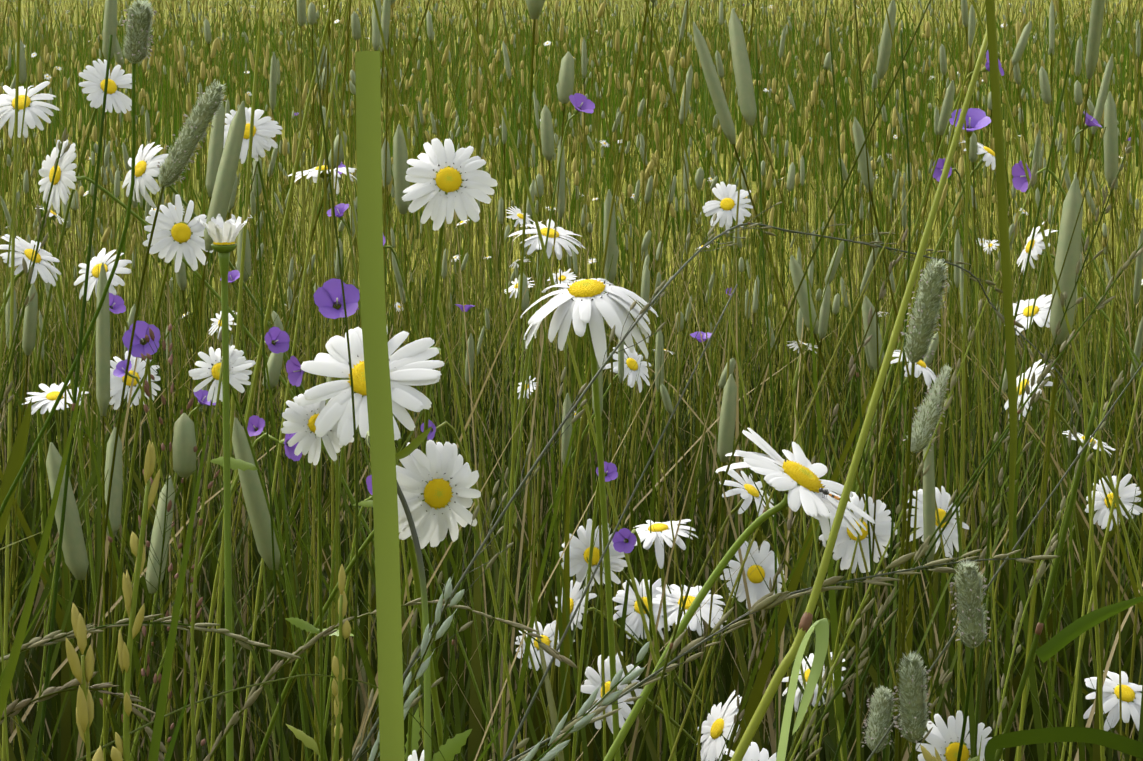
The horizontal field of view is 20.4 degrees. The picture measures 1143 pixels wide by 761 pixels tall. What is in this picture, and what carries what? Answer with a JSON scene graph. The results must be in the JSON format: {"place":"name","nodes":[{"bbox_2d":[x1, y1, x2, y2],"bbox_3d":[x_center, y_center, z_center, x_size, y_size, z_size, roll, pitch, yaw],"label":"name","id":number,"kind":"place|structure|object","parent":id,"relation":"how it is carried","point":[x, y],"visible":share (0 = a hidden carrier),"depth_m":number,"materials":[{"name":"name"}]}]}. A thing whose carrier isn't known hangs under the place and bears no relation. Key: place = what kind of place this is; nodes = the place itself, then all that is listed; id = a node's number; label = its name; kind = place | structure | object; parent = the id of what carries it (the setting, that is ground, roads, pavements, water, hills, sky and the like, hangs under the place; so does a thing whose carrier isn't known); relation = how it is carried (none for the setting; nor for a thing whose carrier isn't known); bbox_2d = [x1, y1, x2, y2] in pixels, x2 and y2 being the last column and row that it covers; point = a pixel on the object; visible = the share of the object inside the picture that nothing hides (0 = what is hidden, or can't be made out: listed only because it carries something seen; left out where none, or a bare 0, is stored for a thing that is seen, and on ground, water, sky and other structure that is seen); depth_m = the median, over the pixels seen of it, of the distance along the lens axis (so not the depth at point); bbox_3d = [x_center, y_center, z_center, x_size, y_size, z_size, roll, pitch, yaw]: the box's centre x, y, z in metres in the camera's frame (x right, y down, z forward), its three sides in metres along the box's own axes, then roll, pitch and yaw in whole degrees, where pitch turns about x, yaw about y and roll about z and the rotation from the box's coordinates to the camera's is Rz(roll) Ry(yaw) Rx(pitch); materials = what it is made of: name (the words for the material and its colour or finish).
{"place":"outdoors","nodes":[
{"label":"outdoors","id":0,"kind":"place"},
{"bbox_2d":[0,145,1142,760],"bbox_3d":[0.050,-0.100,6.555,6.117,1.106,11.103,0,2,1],"label":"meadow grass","id":1,"kind":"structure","parent":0,"point":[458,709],"depth_m":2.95,"materials":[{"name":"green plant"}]},
{"bbox_2d":[0,0,1142,760],"bbox_3d":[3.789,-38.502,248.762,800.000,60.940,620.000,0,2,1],"label":"meadow ground","id":2,"kind":"structure","parent":0,"point":[678,176],"depth_m":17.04,"materials":[{"name":"green plant"}]},
{"bbox_2d":[0,0,36,760],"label":"grass stem","id":3,"kind":"object","parent":2,"relation":"on","point":[2,661],"visible":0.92,"depth_m":0.77,"materials":[{"name":"green plant"}]},
{"bbox_2d":[0,234,60,318],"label":"daisy","id":4,"kind":"object","parent":2,"relation":"on","point":[24,249],"visible":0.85,"depth_m":1.74,"materials":[{"name":"white plant"}]},
{"bbox_2d":[0,128,70,428],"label":"grass","id":5,"kind":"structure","parent":2,"relation":"on","point":[24,263],"depth_m":0.97,"materials":[{"name":"green plant"}]},
{"bbox_2d":[0,398,31,542],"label":"grass blade","id":6,"kind":"object","parent":5,"relation":"attached to","point":[15,462],"visible":0.92,"depth_m":0.96,"materials":[{"name":"green plant"}]},
{"bbox_2d":[0,326,95,720],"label":"grass","id":7,"kind":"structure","parent":2,"relation":"on","point":[14,654],"depth_m":0.55,"materials":[{"name":"green plant"}]},
{"bbox_2d":[0,81,96,611],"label":"daisy","id":8,"kind":"object","parent":2,"relation":"on","point":[33,109],"visible":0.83,"depth_m":1.80,"materials":[{"name":"white plant"}]},
{"bbox_2d":[25,381,88,686],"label":"daisy","id":9,"kind":"object","parent":2,"relation":"on","point":[47,398],"visible":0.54,"depth_m":2.02,"materials":[{"name":"white plant"}]},
{"bbox_2d":[0,59,135,685],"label":"daisy","id":10,"kind":"object","parent":2,"relation":"on","point":[94,85],"visible":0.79,"depth_m":2.03,"materials":[{"name":"white plant"}]},
{"bbox_2d":[37,35,112,760],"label":"thin culm","id":11,"kind":"object","parent":2,"relation":"on","point":[43,714],"visible":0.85,"depth_m":0.86,"materials":[{"name":"green plant"}]},
{"bbox_2d":[0,0,156,517],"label":"timothy grass","id":12,"kind":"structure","parent":2,"relation":"on","point":[137,39],"depth_m":0.87,"materials":[{"name":"green plant"}]},
{"bbox_2d":[32,293,125,760],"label":"bellflower","id":13,"kind":"object","parent":2,"relation":"on","point":[116,305],"visible":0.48,"depth_m":1.55,"materials":[{"name":"purple plant"}]},
{"bbox_2d":[0,672,166,760],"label":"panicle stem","id":14,"kind":"object","parent":2,"relation":"on","point":[13,708],"visible":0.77,"depth_m":0.84,"materials":[{"name":"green plant"}]},
{"bbox_2d":[66,603,103,760],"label":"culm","id":15,"kind":"object","parent":2,"relation":"on","point":[83,672],"visible":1,"depth_m":0.44,"materials":[{"name":"yellow plant"}]},
{"bbox_2d":[109,351,160,726],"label":"daisy","id":16,"kind":"object","parent":2,"relation":"on","point":[116,385],"visible":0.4,"depth_m":2.03,"materials":[{"name":"white plant"}]},
{"bbox_2d":[111,440,159,760],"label":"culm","id":17,"kind":"object","parent":2,"relation":"on","point":[124,650],"visible":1,"depth_m":0.50,"materials":[{"name":"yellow plant"}]},
{"bbox_2d":[122,321,168,750],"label":"bellflower","id":18,"kind":"object","parent":2,"relation":"on","point":[140,345],"visible":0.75,"depth_m":1.17,"materials":[{"name":"purple plant"}]},
{"bbox_2d":[74,248,224,760],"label":"daisy","id":19,"kind":"object","parent":2,"relation":"on","point":[99,259],"visible":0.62,"depth_m":2.03,"materials":[{"name":"white plant"}]},
{"bbox_2d":[0,614,301,661],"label":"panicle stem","id":20,"kind":"object","parent":2,"relation":"on","point":[55,637],"visible":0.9,"depth_m":0.85,"materials":[{"name":"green plant"}]},
{"bbox_2d":[82,80,226,760],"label":"timothy grass","id":21,"kind":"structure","parent":2,"relation":"on","point":[187,141],"depth_m":1.08,"materials":[{"name":"green plant"}]},
{"bbox_2d":[106,194,212,752],"bbox_3d":[-0.259,0.268,1.793,0.039,0.739,0.336,-1,2,-21],"label":"daisy","id":22,"kind":"object","parent":2,"relation":"on","point":[173,233],"visible":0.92,"depth_m":1.63,"materials":[{"name":"white plant"}]},
{"bbox_2d":[100,324,219,760],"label":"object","id":23,"kind":"object","parent":2,"relation":"on","point":[168,507],"visible":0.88,"depth_m":1.11,"materials":[{"name":"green plant"}]},
{"bbox_2d":[148,388,214,760],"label":"grass","id":24,"kind":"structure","parent":2,"relation":"on","point":[158,722],"depth_m":0.60,"materials":[{"name":"green plant"}]},
{"bbox_2d":[190,360,223,760],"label":"grass blade","id":25,"kind":"object","parent":2,"relation":"on","point":[194,594],"visible":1,"depth_m":0.75,"materials":[{"name":"green plant"}]},
{"bbox_2d":[130,433,301,760],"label":"bellflower","id":26,"kind":"object","parent":2,"relation":"on","point":[289,452],"visible":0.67,"depth_m":1.13,"materials":[{"name":"purple plant"}]},
{"bbox_2d":[193,214,252,760],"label":"daisy","id":27,"kind":"object","parent":2,"relation":"on","point":[222,234],"visible":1,"depth_m":0.92,"materials":[{"name":"green plant"}]},
{"bbox_2d":[38,140,456,760],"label":"daisy","id":28,"kind":"object","parent":2,"relation":"on","point":[66,178],"visible":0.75,"depth_m":1.75,"materials":[{"name":"white plant"}]},
{"bbox_2d":[189,345,327,760],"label":"daisy","id":29,"kind":"object","parent":2,"relation":"on","point":[238,366],"visible":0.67,"depth_m":0.98,"materials":[{"name":"white plant"}]},
{"bbox_2d":[256,174,282,760],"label":"grass blade","id":30,"kind":"object","parent":2,"relation":"on","point":[276,613],"visible":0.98,"depth_m":0.98,"materials":[{"name":"green plant"}]},
{"bbox_2d":[122,142,423,747],"bbox_3d":[-0.145,0.235,1.984,0.304,0.759,0.039,-2,3,-42],"label":"daisy","id":31,"kind":"object","parent":2,"relation":"on","point":[147,170],"visible":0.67,"depth_m":1.87,"materials":[{"name":"white plant"}]},
{"bbox_2d":[223,107,324,760],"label":"daisy","id":32,"kind":"object","parent":2,"relation":"on","point":[265,129],"visible":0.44,"depth_m":2.03,"materials":[{"name":"white plant"}]},
{"bbox_2d":[281,390,353,760],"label":"daisy","id":33,"kind":"object","parent":2,"relation":"on","point":[300,422],"visible":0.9,"depth_m":0.93,"materials":[{"name":"white plant"}]},
{"bbox_2d":[314,49,358,760],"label":"culm","id":34,"kind":"object","parent":2,"relation":"on","point":[356,566],"visible":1,"depth_m":0.73,"materials":[{"name":"green plant"}]},
{"bbox_2d":[314,278,359,760],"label":"bellflower","id":35,"kind":"object","parent":2,"relation":"on","point":[328,298],"visible":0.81,"depth_m":1.07,"materials":[{"name":"purple plant"}]},
{"bbox_2d":[331,564,350,760],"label":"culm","id":36,"kind":"object","parent":2,"relation":"on","point":[338,669],"visible":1,"depth_m":0.60,"materials":[{"name":"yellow plant"}]},
{"bbox_2d":[256,440,480,760],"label":"daisy","id":37,"kind":"object","parent":2,"relation":"on","point":[438,481],"visible":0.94,"depth_m":0.94,"materials":[{"name":"white plant"}]},
{"bbox_2d":[296,327,444,747],"bbox_3d":[-0.029,0.324,1.053,0.042,0.693,0.274,0,2,13],"label":"daisy","id":38,"kind":"object","parent":2,"relation":"on","point":[409,365],"visible":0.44,"depth_m":0.92,"materials":[{"name":"white plant"}]},
{"bbox_2d":[355,51,404,760],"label":"blade","id":39,"kind":"object","parent":2,"relation":"on","point":[379,405],"visible":1,"depth_m":0.38,"materials":[{"name":"green plant"}]},
{"bbox_2d":[203,596,577,760],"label":"panicle stem","id":40,"kind":"object","parent":2,"relation":"on","point":[253,695],"visible":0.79,"depth_m":0.86,"materials":[{"name":"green plant"}]},
{"bbox_2d":[365,426,431,760],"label":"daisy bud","id":41,"kind":"object","parent":2,"relation":"on","point":[411,447],"visible":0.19,"depth_m":0.83,"materials":[{"name":"green plant"}]},
{"bbox_2d":[368,576,464,760],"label":"seed head","id":42,"kind":"object","parent":2,"relation":"on","point":[425,646],"visible":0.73,"depth_m":0.78},
{"bbox_2d":[402,138,497,760],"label":"daisy","id":43,"kind":"object","parent":2,"relation":"on","point":[447,179],"visible":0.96,"depth_m":0.96,"materials":[{"name":"white plant"}]},
{"bbox_2d":[421,420,558,760],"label":"bellflower","id":44,"kind":"object","parent":2,"relation":"on","point":[433,430],"visible":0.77,"depth_m":1.20,"materials":[{"name":"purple plant"}]},
{"bbox_2d":[483,219,584,760],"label":"daisy","id":45,"kind":"object","parent":2,"relation":"on","point":[559,240],"visible":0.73,"depth_m":1.75,"materials":[{"name":"white plant"}]},
{"bbox_2d":[492,93,594,760],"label":"bellflower","id":46,"kind":"object","parent":2,"relation":"on","point":[581,102],"visible":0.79,"depth_m":1.65,"materials":[{"name":"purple plant"}]},
{"bbox_2d":[0,119,1142,760],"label":"dry meadow grass","id":47,"kind":"structure","parent":2,"relation":"on","point":[780,659],"depth_m":3.06,"materials":[{"name":"green plant"}]},
{"bbox_2d":[496,345,650,694],"bbox_3d":[-0.035,0.277,2.750,0.254,0.621,0.046,2,3,42],"label":"daisy","id":48,"kind":"object","parent":2,"relation":"on","point":[630,360],"visible":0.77,"depth_m":2.66,"materials":[{"name":"white plant"}]},
{"bbox_2d":[6,0,1142,741],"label":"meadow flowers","id":49,"kind":"object","parent":2,"relation":"on","point":[518,218],"visible":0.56,"depth_m":4.79,"materials":[{"name":"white plant"}]},
{"bbox_2d":[521,641,649,760],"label":"seed head","id":50,"kind":"object","parent":2,"relation":"on","point":[585,720],"visible":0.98,"depth_m":0.79},
{"bbox_2d":[520,278,657,760],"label":"daisy","id":51,"kind":"object","parent":2,"relation":"on","point":[588,303],"visible":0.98,"depth_m":0.93,"materials":[{"name":"white plant"}]},
{"bbox_2d":[572,461,617,760],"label":"bellflower","id":52,"kind":"object","parent":2,"relation":"on","point":[610,470],"visible":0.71,"depth_m":1.04,"materials":[{"name":"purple plant"}]},
{"bbox_2d":[503,284,737,760],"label":"grass stem","id":53,"kind":"object","parent":2,"relation":"on","point":[564,634],"visible":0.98,"depth_m":0.90,"materials":[{"name":"green plant"}]},
{"bbox_2d":[559,518,700,753],"bbox_3d":[0.079,0.346,1.746,0.036,0.568,0.378,1,2,22],"label":"daisy","id":54,"kind":"object","parent":2,"relation":"on","point":[579,550],"visible":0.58,"depth_m":1.56,"materials":[{"name":"white plant"}]},
{"bbox_2d":[581,652,701,750],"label":"daisy","id":55,"kind":"object","parent":2,"relation":"on","point":[592,683],"visible":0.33,"depth_m":1.53,"materials":[{"name":"white plant"}]},
{"bbox_2d":[612,577,672,706],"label":"daisy","id":56,"kind":"object","parent":2,"relation":"on","point":[634,622],"visible":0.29,"depth_m":1.87,"materials":[{"name":"white plant"}]},
{"bbox_2d":[612,528,674,760],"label":"bellflower","id":57,"kind":"object","parent":2,"relation":"on","point":[624,540],"visible":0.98,"depth_m":0.93,"materials":[{"name":"purple plant"}]},
{"bbox_2d":[633,519,697,742],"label":"daisy","id":58,"kind":"object","parent":2,"relation":"on","point":[663,530],"visible":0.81,"depth_m":1.62,"materials":[{"name":"white plant"}]},
{"bbox_2d":[652,584,726,752],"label":"daisy","id":59,"kind":"object","parent":2,"relation":"on","point":[672,600],"visible":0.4,"depth_m":1.74,"materials":[{"name":"white plant"}]},
{"bbox_2d":[625,469,773,760],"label":"daisy","id":60,"kind":"object","parent":2,"relation":"on","point":[748,492],"visible":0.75,"depth_m":1.87,"materials":[{"name":"white plant"}]},
{"bbox_2d":[348,202,1078,760],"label":"grass stem","id":61,"kind":"object","parent":2,"relation":"on","point":[356,754],"visible":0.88,"depth_m":0.87,"materials":[{"name":"green plant"}]},
{"bbox_2d":[703,182,752,677],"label":"daisy","id":62,"kind":"object","parent":2,"relation":"on","point":[724,208],"visible":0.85,"depth_m":2.41,"materials":[{"name":"white plant"}]},
{"bbox_2d":[681,540,784,760],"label":"daisy","id":63,"kind":"object","parent":2,"relation":"on","point":[758,589],"visible":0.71,"depth_m":1.87,"materials":[{"name":"white plant"}]},
{"bbox_2d":[697,690,769,760],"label":"daisy","id":64,"kind":"object","parent":2,"relation":"on","point":[716,727],"visible":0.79,"depth_m":1.52,"materials":[{"name":"white plant"}]},
{"bbox_2d":[603,428,874,760],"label":"daisy","id":65,"kind":"object","parent":2,"relation":"on","point":[796,479],"visible":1,"depth_m":0.82,"materials":[{"name":"white plant"}]},
{"bbox_2d":[755,28,778,757],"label":"grass stem","id":66,"kind":"object","parent":2,"relation":"on","point":[775,549],"visible":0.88,"depth_m":0.98,"materials":[{"name":"green plant"}]},
{"bbox_2d":[488,549,1058,760],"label":"grass stem","id":67,"kind":"object","parent":2,"relation":"on","point":[768,601],"visible":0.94,"depth_m":0.81,"materials":[{"name":"green plant"}]},
{"bbox_2d":[636,0,930,760],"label":"grass stem","id":68,"kind":"object","parent":2,"relation":"on","point":[720,490],"visible":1,"depth_m":0.75,"materials":[{"name":"green plant"}]},
{"bbox_2d":[668,184,912,760],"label":"grass stem","id":69,"kind":"object","parent":2,"relation":"on","point":[723,614],"visible":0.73,"depth_m":0.88,"materials":[{"name":"green plant"}]},
{"bbox_2d":[776,618,828,760],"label":"grass blade","id":70,"kind":"object","parent":2,"relation":"on","point":[821,626],"visible":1,"depth_m":0.60,"materials":[{"name":"green plant"}]},
{"bbox_2d":[725,228,907,760],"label":"grass stem","id":71,"kind":"object","parent":2,"relation":"on","point":[792,520],"visible":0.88,"depth_m":0.92,"materials":[{"name":"green plant"}]},
{"bbox_2d":[829,27,882,753],"bbox_3d":[0.106,0.269,1.035,0.050,0.769,0.001,1,2,27],"label":"grass stem","id":72,"kind":"object","parent":2,"relation":"on","point":[868,522],"visible":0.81,"depth_m":1.03,"materials":[{"name":"green plant"}]},
{"bbox_2d":[819,492,896,734],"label":"daisy","id":73,"kind":"object","parent":2,"relation":"on","point":[845,543],"visible":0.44,"depth_m":1.52,"materials":[{"name":"white plant"}]},
{"bbox_2d":[730,29,987,760],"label":"grass stem","id":74,"kind":"object","parent":2,"relation":"on","point":[769,694],"visible":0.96,"depth_m":0.80,"materials":[{"name":"green plant"}]},
{"bbox_2d":[854,0,878,738],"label":"grass stem","id":75,"kind":"object","parent":2,"relation":"on","point":[863,684],"visible":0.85,"depth_m":1.04,"materials":[{"name":"green plant"}]},
{"bbox_2d":[786,486,968,760],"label":"daisy","id":76,"kind":"object","parent":2,"relation":"on","point":[943,497],"visible":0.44,"depth_m":1.69,"materials":[{"name":"white plant"}]},
{"bbox_2d":[861,686,895,760],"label":"timothy grass","id":77,"kind":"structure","parent":2,"relation":"on","point":[881,705],"depth_m":0.86,"materials":[{"name":"green plant"}]},
{"bbox_2d":[882,30,910,760],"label":"grass stem","id":78,"kind":"object","parent":2,"relation":"on","point":[895,484],"visible":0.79,"depth_m":0.93,"materials":[{"name":"green plant"}]},
{"bbox_2d":[800,141,995,760],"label":"daisy","id":79,"kind":"object","parent":2,"relation":"on","point":[988,154],"visible":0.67,"depth_m":2.21,"materials":[{"name":"green plant"}]},
{"bbox_2d":[809,50,1003,760],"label":"bellflower","id":80,"kind":"object","parent":2,"relation":"on","point":[986,68],"visible":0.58,"depth_m":1.55,"materials":[{"name":"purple plant"}]},
{"bbox_2d":[892,650,931,760],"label":"timothy grass","id":81,"kind":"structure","parent":2,"relation":"on","point":[913,694],"depth_m":0.80,"materials":[{"name":"green plant"}]},
{"bbox_2d":[790,162,1036,760],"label":"grass stem","id":82,"kind":"object","parent":2,"relation":"on","point":[856,620],"visible":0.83,"depth_m":0.99,"materials":[{"name":"green plant"}]},
{"bbox_2d":[894,256,949,760],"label":"timothy grass","id":83,"kind":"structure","parent":2,"relation":"on","point":[926,309],"depth_m":0.83,"materials":[{"name":"green plant"}]},
{"bbox_2d":[898,364,952,760],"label":"timothy grass","id":84,"kind":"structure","parent":2,"relation":"on","point":[926,420],"depth_m":0.85,"materials":[{"name":"green plant"}]},
{"bbox_2d":[916,710,1004,760],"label":"daisy","id":85,"kind":"object","parent":2,"relation":"on","point":[943,739],"visible":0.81,"depth_m":1.25,"materials":[{"name":"white plant"}]},
{"bbox_2d":[795,242,1142,760],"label":"grass stem","id":86,"kind":"object","parent":2,"relation":"on","point":[924,546],"visible":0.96,"depth_m":0.88,"materials":[{"name":"green plant"}]},
{"bbox_2d":[949,558,990,760],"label":"timothy grass","id":87,"kind":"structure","parent":2,"relation":"on","point":[970,616],"depth_m":0.81,"materials":[{"name":"green plant"}]},
{"bbox_2d":[949,108,990,710],"bbox_3d":[0.154,0.266,1.268,0.016,0.746,0.082,0,2,1],"label":"bellflower","id":88,"kind":"object","parent":2,"relation":"on","point":[976,118],"visible":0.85,"depth_m":1.24,"materials":[{"name":"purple plant"}]},
{"bbox_2d":[908,140,1131,760],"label":"grass stem","id":89,"kind":"object","parent":2,"relation":"on","point":[1058,329],"visible":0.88,"depth_m":0.95,"materials":[{"name":"green plant"}]},
{"bbox_2d":[973,31,1075,756],"bbox_3d":[0.115,0.276,0.907,0.058,0.751,0.005,-1,2,-20],"label":"grass stem","id":90,"kind":"object","parent":2,"relation":"on","point":[991,479],"visible":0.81,"depth_m":0.90,"materials":[{"name":"green plant"}]},
{"bbox_2d":[983,370,1123,760],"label":"grass stem","id":91,"kind":"object","parent":2,"relation":"on","point":[1053,540],"visible":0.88,"depth_m":1.00,"materials":[{"name":"green plant"}]},
{"bbox_2d":[1004,294,1105,760],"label":"daisy","id":92,"kind":"object","parent":2,"relation":"on","point":[1042,306],"visible":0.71,"depth_m":2.02,"materials":[{"name":"white plant"}]},
{"bbox_2d":[984,727,1142,760],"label":"grass blade","id":93,"kind":"object","parent":2,"relation":"on","point":[1121,743],"visible":0.98,"depth_m":0.84,"materials":[{"name":"green plant"}]},
{"bbox_2d":[995,402,1142,760],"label":"culm","id":94,"kind":"object","parent":2,"relation":"on","point":[1038,632],"depth_m":0.86,"materials":[{"name":"green plant"}]},
{"bbox_2d":[1083,671,1141,730],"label":"daisy","id":95,"kind":"object","parent":2,"relation":"on","point":[1131,700],"visible":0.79,"depth_m":1.52,"materials":[{"name":"white plant"}]},
{"bbox_2d":[1085,474,1142,556],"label":"daisy","id":96,"kind":"object","parent":2,"relation":"on","point":[1127,494],"visible":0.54,"depth_m":2.01,"materials":[{"name":"white plant"}]},
{"bbox_2d":[985,0,1016,622],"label":"grass stem","id":97,"kind":"object","parent":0,"point":[1002,200],"visible":0.98,"depth_m":0.83,"materials":[{"name":"green plant"}]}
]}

